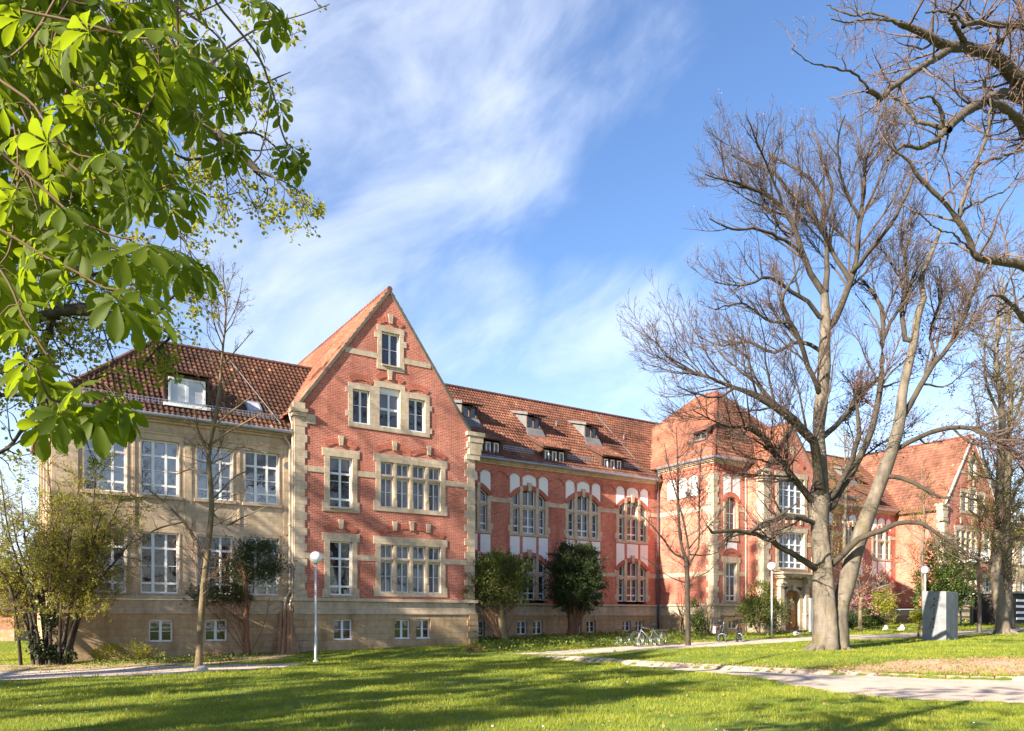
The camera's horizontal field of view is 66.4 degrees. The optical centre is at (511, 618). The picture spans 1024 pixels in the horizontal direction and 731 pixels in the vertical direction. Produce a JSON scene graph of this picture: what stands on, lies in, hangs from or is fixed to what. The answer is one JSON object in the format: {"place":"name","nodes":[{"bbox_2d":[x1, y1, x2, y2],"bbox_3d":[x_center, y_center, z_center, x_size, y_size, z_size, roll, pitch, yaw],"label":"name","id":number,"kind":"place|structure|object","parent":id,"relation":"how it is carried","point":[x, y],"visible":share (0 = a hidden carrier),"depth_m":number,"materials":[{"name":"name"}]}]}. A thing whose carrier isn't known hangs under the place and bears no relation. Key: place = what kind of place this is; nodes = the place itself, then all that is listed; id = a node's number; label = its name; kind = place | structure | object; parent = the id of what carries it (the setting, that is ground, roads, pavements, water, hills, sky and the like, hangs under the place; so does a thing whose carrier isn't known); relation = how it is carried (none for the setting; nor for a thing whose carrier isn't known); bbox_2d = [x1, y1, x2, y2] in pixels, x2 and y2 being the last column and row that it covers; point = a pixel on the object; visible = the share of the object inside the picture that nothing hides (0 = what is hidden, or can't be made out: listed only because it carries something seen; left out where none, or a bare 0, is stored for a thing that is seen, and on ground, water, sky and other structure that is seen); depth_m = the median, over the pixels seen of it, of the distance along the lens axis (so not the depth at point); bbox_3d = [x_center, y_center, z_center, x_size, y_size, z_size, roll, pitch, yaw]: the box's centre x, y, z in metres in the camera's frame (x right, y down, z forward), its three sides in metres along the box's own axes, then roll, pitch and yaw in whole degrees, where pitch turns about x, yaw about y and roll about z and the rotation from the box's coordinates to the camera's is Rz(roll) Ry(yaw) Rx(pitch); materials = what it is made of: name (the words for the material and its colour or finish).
{"place":"outdoors","nodes":[
{"label":"outdoors","id":0,"kind":"place"},
{"bbox_2d":[0,663,298,679],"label":"wing path","id":1,"kind":"structure","parent":0,"point":[10,675],"depth_m":25.46,"materials":[{"name":"grey concrete"}]},
{"bbox_2d":[0,621,1023,730],"bbox_3d":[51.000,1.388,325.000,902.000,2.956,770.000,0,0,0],"label":"ground","id":2,"kind":"structure","parent":0,"point":[735,727],"depth_m":17.14,"materials":[{"name":"green plant"}]},
{"bbox_2d":[0,569,37,640],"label":"outbuilding","id":3,"kind":"structure","parent":2,"relation":"on","point":[6,634],"depth_m":61.78,"materials":[{"name":"beige paint"}]},
{"bbox_2d":[0,653,294,671],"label":"planting bed","id":4,"kind":"object","parent":2,"relation":"on","point":[116,666],"visible":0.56,"depth_m":29.09,"materials":[{"name":"soil"}]},
{"bbox_2d":[0,446,158,665],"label":"multi stem shrub","id":5,"kind":"object","parent":4,"relation":"on","point":[55,565],"visible":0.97,"depth_m":29.55,"materials":[{"name":"green plant"}]},
{"bbox_2d":[88,637,165,661],"bbox_3d":[-15.357,1.295,31.384,3.169,1.154,1.849,0,0,0],"label":"shrub","id":6,"kind":"object","parent":4,"relation":"on","point":[138,653],"visible":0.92,"depth_m":31.11,"materials":[{"name":"green plant"}]},
{"bbox_2d":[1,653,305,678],"bbox_3d":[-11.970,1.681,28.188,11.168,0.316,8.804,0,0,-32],"label":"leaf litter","id":7,"kind":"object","parent":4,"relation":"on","point":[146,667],"visible":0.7,"depth_m":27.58,"materials":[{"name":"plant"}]},
{"bbox_2d":[81,651,275,665],"bbox_3d":[-12.543,1.634,31.594,8.804,0.428,3.890,0,0,-42],"label":"ground cover","id":8,"kind":"object","parent":4,"relation":"on","point":[209,657],"visible":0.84,"depth_m":30.46,"materials":[{"name":"green plant"}]},
{"bbox_2d":[180,530,296,655],"bbox_3d":[-12.078,-1.076,34.205,4.934,5.544,3.013,0,0,0],"label":"yew tree","id":9,"kind":"object","parent":4,"relation":"on","point":[261,546],"visible":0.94,"depth_m":33.98,"materials":[{"name":"green plant"}]},
{"bbox_2d":[0,0,310,461],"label":"chestnut tree","id":10,"kind":"object","parent":2,"relation":"on","point":[74,39],"visible":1,"depth_m":3.39,"materials":[{"name":"green plant"}]},
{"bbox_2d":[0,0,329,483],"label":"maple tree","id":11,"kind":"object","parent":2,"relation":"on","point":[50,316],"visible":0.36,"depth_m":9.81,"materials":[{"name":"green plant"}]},
{"bbox_2d":[120,253,269,668],"bbox_3d":[-10.513,-5.336,26.495,4.499,14.148,3.255,0,0,31],"label":"young tree","id":12,"kind":"object","parent":2,"relation":"on","point":[206,559],"visible":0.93,"depth_m":26.27,"materials":[{"name":"brown plant"}]},
{"bbox_2d":[277,611,281,653],"bbox_3d":[-10.564,0.648,35.539,0.147,1.995,0.938,0,0,-11],"label":"timber plank","id":13,"kind":"object","parent":2,"relation":"on","point":[279,634],"visible":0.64,"depth_m":35.50,"materials":[{"name":"brown wood"}]},
{"bbox_2d":[281,623,284,653],"bbox_3d":[-10.352,0.921,35.355,0.120,1.443,0.750,0,0,-8],"label":"timber plank","id":14,"kind":"object","parent":2,"relation":"on","point":[282,644],"visible":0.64,"depth_m":35.33,"materials":[{"name":"brown wood"}]},
{"bbox_2d":[283,608,286,653],"bbox_3d":[-10.346,0.569,35.592,0.137,2.138,0.894,0,0,-12],"label":"timber plank","id":15,"kind":"object","parent":2,"relation":"on","point":[285,615],"visible":0.64,"depth_m":35.68,"materials":[{"name":"brown wood"}]},
{"bbox_2d":[286,604,289,652],"bbox_3d":[-10.189,0.467,35.605,0.156,2.334,0.864,0,0,-13],"label":"timber plank","id":16,"kind":"object","parent":2,"relation":"on","point":[288,635],"visible":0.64,"depth_m":35.53,"materials":[{"name":"brown wood"}]},
{"bbox_2d":[290,606,292,652],"bbox_3d":[-10.055,0.515,35.603,0.134,2.230,0.795,0,0,-18],"label":"timber plank","id":17,"kind":"object","parent":2,"relation":"on","point":[291,630],"visible":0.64,"depth_m":35.57,"materials":[{"name":"brown wood"}]},
{"bbox_2d":[309,551,321,661],"bbox_3d":[-7.591,-0.360,30.242,0.490,4.461,0.490,0,0,0],"label":"street lamp","id":18,"kind":"object","parent":2,"relation":"on","point":[315,557],"visible":0.94,"depth_m":30.20,"materials":[{"name":"white metal"}]},
{"bbox_2d":[464,642,485,652],"bbox_3d":[-1.661,1.338,34.539,1.007,0.634,0.836,0,0,0],"label":"dry shrub","id":19,"kind":"object","parent":2,"relation":"on","point":[473,649],"visible":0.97,"depth_m":34.50,"materials":[{"name":"brown plant"}]},
{"bbox_2d":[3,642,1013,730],"bbox_3d":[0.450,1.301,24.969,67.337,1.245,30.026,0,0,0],"label":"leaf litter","id":20,"kind":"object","parent":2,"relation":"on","point":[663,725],"visible":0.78,"depth_m":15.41,"materials":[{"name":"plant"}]},
{"bbox_2d":[31,286,1023,661],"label":"school building","id":21,"kind":"structure","parent":2,"relation":"on","point":[397,484],"depth_m":39.52,"materials":[{"name":"brick"}]},
{"bbox_2d":[84,439,125,491],"bbox_3d":[-16.794,-6.420,32.291,1.560,2.340,0.200,0,0,-33],"label":"window","id":22,"kind":"structure","parent":21,"relation":"in","point":[119,462],"depth_m":32.44,"materials":[{"name":"white paint"}]},
{"bbox_2d":[84,528,125,592],"bbox_3d":[-16.794,-2.375,32.291,1.560,2.610,0.200,0,0,-33],"label":"window","id":23,"kind":"structure","parent":21,"relation":"in","point":[112,558],"depth_m":32.57,"materials":[{"name":"grey glass"}]},
{"bbox_2d":[141,439,178,496],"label":"window","id":24,"kind":"structure","parent":21,"relation":"in","point":[159,461],"depth_m":33.50,"materials":[{"name":"grey glass"}]},
{"bbox_2d":[141,532,178,593],"bbox_3d":[-15.066,-2.375,33.422,1.510,2.610,0.200,0,0,-33],"label":"window","id":25,"kind":"structure","parent":21,"relation":"in","point":[161,554],"depth_m":33.50,"materials":[{"name":"grey glass"}]},
{"bbox_2d":[149,619,171,641],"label":"window","id":26,"kind":"structure","parent":21,"relation":"in","point":[160,630],"depth_m":33.42,"materials":[{"name":"white paint"}]},
{"bbox_2d":[197,445,231,500],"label":"window","id":27,"kind":"structure","parent":21,"relation":"in","point":[202,481],"depth_m":34.75,"materials":[{"name":"grey glass"}]},
{"bbox_2d":[197,535,231,594],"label":"window","id":28,"kind":"structure","parent":21,"relation":"in","point":[216,540],"depth_m":34.77,"materials":[{"name":"grey glass"}]},
{"bbox_2d":[205,619,226,640],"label":"window","id":29,"kind":"structure","parent":21,"relation":"in","point":[212,633],"depth_m":34.66,"materials":[{"name":"white paint"}]},
{"bbox_2d":[245,537,277,594],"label":"window","id":30,"kind":"structure","parent":21,"relation":"in","point":[260,589],"depth_m":35.86,"materials":[{"name":"grey glass"}]},
{"bbox_2d":[245,451,278,504],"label":"window","id":31,"kind":"structure","parent":21,"relation":"in","point":[263,474],"depth_m":35.86,"materials":[{"name":"grey glass"}]},
{"bbox_2d":[322,447,359,512],"bbox_3d":[-8.184,-6.565,37.278,1.850,2.990,0.365,0,0,-33],"label":"window","id":32,"kind":"structure","parent":21,"relation":"in","point":[340,475],"depth_m":37.33,"materials":[{"name":"white paint"}]},
{"bbox_2d":[322,532,359,597],"bbox_3d":[-8.184,-2.525,37.278,1.850,3.070,0.365,0,0,-33],"label":"window","id":33,"kind":"structure","parent":21,"relation":"in","point":[340,549],"depth_m":37.33,"materials":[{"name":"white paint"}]},
{"bbox_2d":[334,619,351,639],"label":"window","id":34,"kind":"structure","parent":21,"relation":"in","point":[342,627],"depth_m":37.36,"materials":[{"name":"white paint"}]},
{"bbox_2d":[353,389,369,424],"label":"window","id":35,"kind":"structure","parent":21,"relation":"in","point":[360,398],"depth_m":37.91,"materials":[{"name":"white paint"}]},
{"bbox_2d":[346,380,431,437],"bbox_3d":[-6.078,-10.415,38.698,4.610,2.430,0.296,0,0,-33],"label":"window","id":36,"kind":"structure","parent":21,"relation":"in","point":[388,402],"depth_m":38.70,"materials":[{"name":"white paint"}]},
{"bbox_2d":[375,324,406,372],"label":"window","id":37,"kind":"structure","parent":21,"relation":"in","point":[391,344],"depth_m":38.73,"materials":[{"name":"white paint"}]},
{"bbox_2d":[395,619,409,638],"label":"window","id":38,"kind":"structure","parent":21,"relation":"in","point":[401,625],"depth_m":39.05,"materials":[{"name":"white glass"}]},
{"bbox_2d":[374,453,446,515],"bbox_3d":[-5.113,-6.685,39.327,4.060,2.810,0.301,0,0,-33],"label":"window","id":39,"kind":"structure","parent":21,"relation":"in","point":[404,484],"depth_m":39.26,"materials":[{"name":"white paint"}]},
{"bbox_2d":[374,536,446,596],"bbox_3d":[-5.113,-2.560,39.327,4.060,2.940,0.301,0,0,-33],"label":"window","id":40,"kind":"structure","parent":21,"relation":"in","point":[405,567],"depth_m":39.26,"materials":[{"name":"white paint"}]},
{"bbox_2d":[409,399,424,432],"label":"window","id":41,"kind":"structure","parent":21,"relation":"in","point":[416,407],"depth_m":39.61,"materials":[{"name":"white paint"}]},
{"bbox_2d":[416,619,428,638],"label":"window","id":42,"kind":"structure","parent":21,"relation":"in","point":[422,625],"depth_m":39.68,"materials":[{"name":"white glass"}]},
{"bbox_2d":[476,621,483,635],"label":"window","id":43,"kind":"structure","parent":21,"relation":"in","point":[480,631],"depth_m":46.63,"materials":[{"name":"grey glass"}]},
{"bbox_2d":[475,480,492,533],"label":"window","id":44,"kind":"structure","parent":21,"relation":"in","point":[483,524],"depth_m":46.69,"materials":[{"name":"white paint"}]},
{"bbox_2d":[517,621,525,633],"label":"window","id":45,"kind":"structure","parent":21,"relation":"in","point":[521,625],"depth_m":48.24,"materials":[{"name":"white glass"}]},
{"bbox_2d":[508,483,549,537],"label":"window","id":46,"kind":"structure","parent":21,"relation":"in","point":[528,510],"depth_m":48.51,"materials":[{"name":"white paint"}]},
{"bbox_2d":[508,549,549,600],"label":"window","id":47,"kind":"structure","parent":21,"relation":"in","point":[537,572],"depth_m":48.72,"materials":[{"name":"white paint"}]},
{"bbox_2d":[533,621,541,633],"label":"window","id":48,"kind":"structure","parent":21,"relation":"in","point":[537,625],"depth_m":48.90,"materials":[{"name":"white glass"}]},
{"bbox_2d":[563,489,601,540],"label":"window","id":49,"kind":"structure","parent":21,"relation":"in","point":[582,516],"depth_m":50.84,"materials":[{"name":"white paint"}]},
{"bbox_2d":[587,621,593,632],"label":"window","id":50,"kind":"structure","parent":21,"relation":"in","point":[590,624],"depth_m":51.23,"materials":[{"name":"white glass"}]},
{"bbox_2d":[614,494,649,544],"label":"window","id":51,"kind":"structure","parent":21,"relation":"in","point":[631,527],"depth_m":53.15,"materials":[{"name":"white paint"}]},
{"bbox_2d":[614,555,649,601],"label":"window","id":52,"kind":"structure","parent":21,"relation":"in","point":[633,587],"depth_m":53.16,"materials":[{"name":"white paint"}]},
{"bbox_2d":[724,498,738,540],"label":"window","id":53,"kind":"structure","parent":21,"relation":"in","point":[729,511],"depth_m":51.26,"materials":[{"name":"white paint"}]},
{"bbox_2d":[722,557,740,603],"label":"window","id":54,"kind":"structure","parent":21,"relation":"in","point":[731,569],"depth_m":51.19,"materials":[{"name":"white paint"}]},
{"bbox_2d":[785,591,788,629],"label":"door leaf","id":55,"kind":"structure","parent":21,"relation":"in","point":[787,594],"depth_m":52.18,"materials":[{"name":"brown wood"}]},
{"bbox_2d":[775,470,807,517],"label":"window","id":56,"kind":"structure","parent":21,"relation":"in","point":[790,495],"depth_m":52.39,"materials":[{"name":"white paint"}]},
{"bbox_2d":[775,526,807,572],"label":"window","id":57,"kind":"structure","parent":21,"relation":"in","point":[786,563],"depth_m":52.45,"materials":[{"name":"white glass"}]},
{"bbox_2d":[789,591,795,629],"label":"door leaf","id":58,"kind":"structure","parent":21,"relation":"in","point":[792,595],"depth_m":52.48,"materials":[{"name":"brown wood"}]},
{"bbox_2d":[841,520,863,557],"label":"window","id":59,"kind":"structure","parent":21,"relation":"in","point":[850,529],"depth_m":66.47,"materials":[{"name":"white paint"}]},
{"bbox_2d":[850,573,863,604],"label":"window","id":60,"kind":"structure","parent":21,"relation":"in","point":[857,583],"depth_m":67.09,"materials":[{"name":"grey glass"}]},
{"bbox_2d":[871,523,891,561],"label":"window","id":61,"kind":"structure","parent":21,"relation":"in","point":[881,541],"depth_m":69.29,"materials":[{"name":"white paint"}]},
{"bbox_2d":[871,570,891,605],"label":"window","id":62,"kind":"structure","parent":21,"relation":"in","point":[883,582],"depth_m":69.30,"materials":[{"name":"white paint"}]},
{"bbox_2d":[954,525,977,557],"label":"window","id":63,"kind":"structure","parent":21,"relation":"in","point":[958,533],"depth_m":68.66,"materials":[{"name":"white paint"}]},
{"bbox_2d":[959,486,985,514],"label":"window","id":64,"kind":"structure","parent":21,"relation":"in","point":[982,493],"depth_m":68.98,"materials":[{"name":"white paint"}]},
{"bbox_2d":[968,455,976,480],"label":"window","id":65,"kind":"structure","parent":21,"relation":"in","point":[971,464],"depth_m":69.40,"materials":[{"name":"white paint"}]},
{"bbox_2d":[982,573,990,591],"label":"window","id":66,"kind":"structure","parent":21,"relation":"in","point":[984,583],"depth_m":70.76,"materials":[{"name":"white paint"}]},
{"bbox_2d":[470,628,708,652],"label":"ground cover","id":67,"kind":"object","parent":2,"relation":"on","point":[598,638],"visible":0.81,"depth_m":40.38,"materials":[{"name":"green plant"}]},
{"bbox_2d":[459,547,537,642],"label":"yew tree","id":68,"kind":"object","parent":67,"relation":"on","point":[494,569],"visible":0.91,"depth_m":41.50,"materials":[{"name":"green plant"}]},
{"bbox_2d":[532,536,620,637],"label":"yew tree","id":69,"kind":"object","parent":67,"relation":"on","point":[569,576],"visible":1,"depth_m":46.47,"materials":[{"name":"green plant"}]},
{"bbox_2d":[632,414,731,645],"bbox_3d":[7.875,-4.139,35.410,4.893,10.844,3.099,0,0,0],"label":"bare street tree","id":70,"kind":"object","parent":2,"relation":"on","point":[684,556],"visible":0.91,"depth_m":35.40,"materials":[{"name":"brown wood"}]},
{"bbox_2d":[672,593,715,634],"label":"bare shrub","id":71,"kind":"object","parent":2,"relation":"on","point":[681,619],"visible":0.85,"depth_m":46.94,"materials":[{"name":"brown plant"}]},
{"bbox_2d":[684,596,708,634],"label":"evergreen shrub","id":72,"kind":"object","parent":2,"relation":"on","point":[696,618],"visible":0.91,"depth_m":46.78,"materials":[{"name":"green plant"}]},
{"bbox_2d":[729,579,793,634],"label":"evergreen shrub","id":73,"kind":"object","parent":2,"relation":"on","point":[747,609],"visible":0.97,"depth_m":47.15,"materials":[{"name":"green plant"}]},
{"bbox_2d":[767,562,775,633],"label":"street lamp","id":74,"kind":"object","parent":2,"relation":"on","point":[771,566],"visible":0.92,"depth_m":45.98,"materials":[{"name":"white metal"}]},
{"bbox_2d":[552,657,1023,678],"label":"kerb","id":75,"kind":"structure","parent":2,"relation":"on","point":[828,672],"depth_m":23.20,"materials":[{"name":"stone"}]},
{"bbox_2d":[809,598,812,632],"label":"grey panel","id":76,"kind":"object","parent":2,"relation":"on","point":[810,615],"visible":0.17,"depth_m":47.97,"materials":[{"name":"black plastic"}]},
{"bbox_2d":[614,61,1023,650],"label":"beech tree","id":77,"kind":"object","parent":2,"relation":"on","point":[830,628],"visible":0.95,"depth_m":30.34,"materials":[{"name":"twig"},{"name":"smooth bark"}]},
{"bbox_2d":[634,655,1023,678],"bbox_3d":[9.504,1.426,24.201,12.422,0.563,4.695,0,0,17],"label":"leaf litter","id":78,"kind":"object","parent":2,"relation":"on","point":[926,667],"visible":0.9,"depth_m":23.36,"materials":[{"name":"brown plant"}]},
{"bbox_2d":[803,425,871,573],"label":"slender tree","id":79,"kind":"object","parent":2,"relation":"on","point":[846,501],"visible":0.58,"depth_m":40.78,"materials":[{"name":"brown plant"}]},
{"bbox_2d":[712,619,992,637],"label":"ground cover","id":80,"kind":"object","parent":2,"relation":"on","point":[854,629],"visible":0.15,"depth_m":49.32,"materials":[{"name":"green plant"}]},
{"bbox_2d":[848,610,864,629],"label":"shrub","id":81,"kind":"object","parent":2,"relation":"on","point":[853,615],"visible":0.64,"depth_m":51.87,"materials":[{"name":"green plant"}]},
{"bbox_2d":[854,604,889,628],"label":"shrub","id":82,"kind":"object","parent":2,"relation":"on","point":[873,621],"visible":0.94,"depth_m":52.34,"materials":[{"name":"green plant"}]},
{"bbox_2d":[837,554,910,631],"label":"cherry tree","id":83,"kind":"object","parent":2,"relation":"on","point":[863,592],"visible":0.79,"depth_m":48.58,"materials":[{"name":"pink plant"}]},
{"bbox_2d":[868,585,900,624],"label":"shrub","id":84,"kind":"object","parent":2,"relation":"on","point":[883,605],"visible":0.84,"depth_m":54.88,"materials":[{"name":"yellow plant"}]},
{"bbox_2d":[772,0,1023,407],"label":"lime tree","id":85,"kind":"object","parent":2,"relation":"on","point":[1011,72],"visible":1,"depth_m":16.00,"materials":[{"name":"brown plant"}]},
{"bbox_2d":[907,605,921,635],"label":"shrub","id":86,"kind":"object","parent":2,"relation":"on","point":[917,616],"visible":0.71,"depth_m":40.45,"materials":[{"name":"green plant"}]},
{"bbox_2d":[886,463,944,590],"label":"slender tree","id":87,"kind":"object","parent":2,"relation":"on","point":[916,518],"visible":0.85,"depth_m":53.64,"materials":[{"name":"brown plant"}]},
{"bbox_2d":[840,658,1023,674],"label":"bare bank","id":88,"kind":"structure","parent":2,"relation":"on","point":[996,662],"depth_m":23.22,"materials":[{"name":"soil"}]},
{"bbox_2d":[922,591,957,640],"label":"concrete block","id":89,"kind":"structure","parent":2,"relation":"on","point":[939,615],"depth_m":35.84,"materials":[{"name":"grey concrete"}]},
{"bbox_2d":[908,533,985,612],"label":"holly tree","id":90,"kind":"object","parent":2,"relation":"on","point":[939,580],"visible":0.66,"depth_m":54.30,"materials":[{"name":"green plant"}]},
{"bbox_2d":[951,494,991,631],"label":"slender tree","id":91,"kind":"object","parent":2,"relation":"on","point":[979,621],"visible":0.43,"depth_m":44.29,"materials":[{"name":"brown plant"}]},
{"bbox_2d":[960,590,984,623],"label":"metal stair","id":92,"kind":"object","parent":2,"relation":"on","point":[970,611],"visible":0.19,"depth_m":60.97,"materials":[{"name":"metal"}]},
{"bbox_2d":[927,246,1023,633],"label":"lime tree","id":93,"kind":"object","parent":2,"relation":"on","point":[997,532],"visible":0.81,"depth_m":41.52,"materials":[{"name":"brown plant"}]},
{"bbox_2d":[962,286,1023,628],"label":"lime tree","id":94,"kind":"object","parent":2,"relation":"on","point":[1007,580],"visible":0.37,"depth_m":49.45,"materials":[{"name":"brown plant"}]},
{"bbox_2d":[971,591,1023,623],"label":"dark shed","id":95,"kind":"structure","parent":2,"relation":"on","point":[988,616],"depth_m":59.28,"materials":[{"name":"black paint"}]},
{"bbox_2d":[0,0,1023,609],"label":"sky","id":96,"kind":"structure","parent":0,"point":[510,169],"materials":[{"name":"blue"}]},
{"bbox_2d":[507,628,1023,654],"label":"building path","id":97,"kind":"structure","parent":0,"point":[697,644],"depth_m":36.78,"materials":[{"name":"grey concrete"}]},
{"bbox_2d":[510,638,708,653],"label":"leaf litter","id":98,"kind":"object","parent":97,"relation":"on","point":[613,645],"visible":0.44,"depth_m":36.41,"materials":[{"name":"plant"}]},
{"bbox_2d":[633,637,659,646],"bbox_3d":[6.031,1.050,35.028,1.139,0.429,0.423,0,0,-20],"label":"bicycle rack","id":99,"kind":"object","parent":97,"relation":"on","point":[645,642],"visible":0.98,"depth_m":35.00,"materials":[{"name":"metal"}]},
{"bbox_2d":[630,622,667,645],"bbox_3d":[6.210,0.692,35.453,1.778,1.114,0.642,0,0,-8],"label":"bicycle","id":100,"kind":"object","parent":97,"relation":"on","point":[643,633],"visible":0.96,"depth_m":35.43,"materials":[{"name":"grey metal"}]},
{"bbox_2d":[713,619,728,640],"bbox_3d":[10.531,0.586,39.279,0.642,1.114,1.778,0,0,32],"label":"bicycle","id":101,"kind":"object","parent":97,"relation":"on","point":[715,628],"visible":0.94,"depth_m":39.05,"materials":[{"name":"grey metal"}]},
{"bbox_2d":[732,619,744,641],"bbox_3d":[11.340,0.579,39.026,0.642,1.114,1.778,0,0,24],"label":"bicycle","id":102,"kind":"object","parent":97,"relation":"on","point":[739,630],"visible":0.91,"depth_m":39.02,"materials":[{"name":"grey metal"}]},
{"bbox_2d":[546,656,1023,702],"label":"path","id":103,"kind":"structure","parent":0,"point":[1010,691],"depth_m":19.55,"materials":[{"name":"grey concrete"}]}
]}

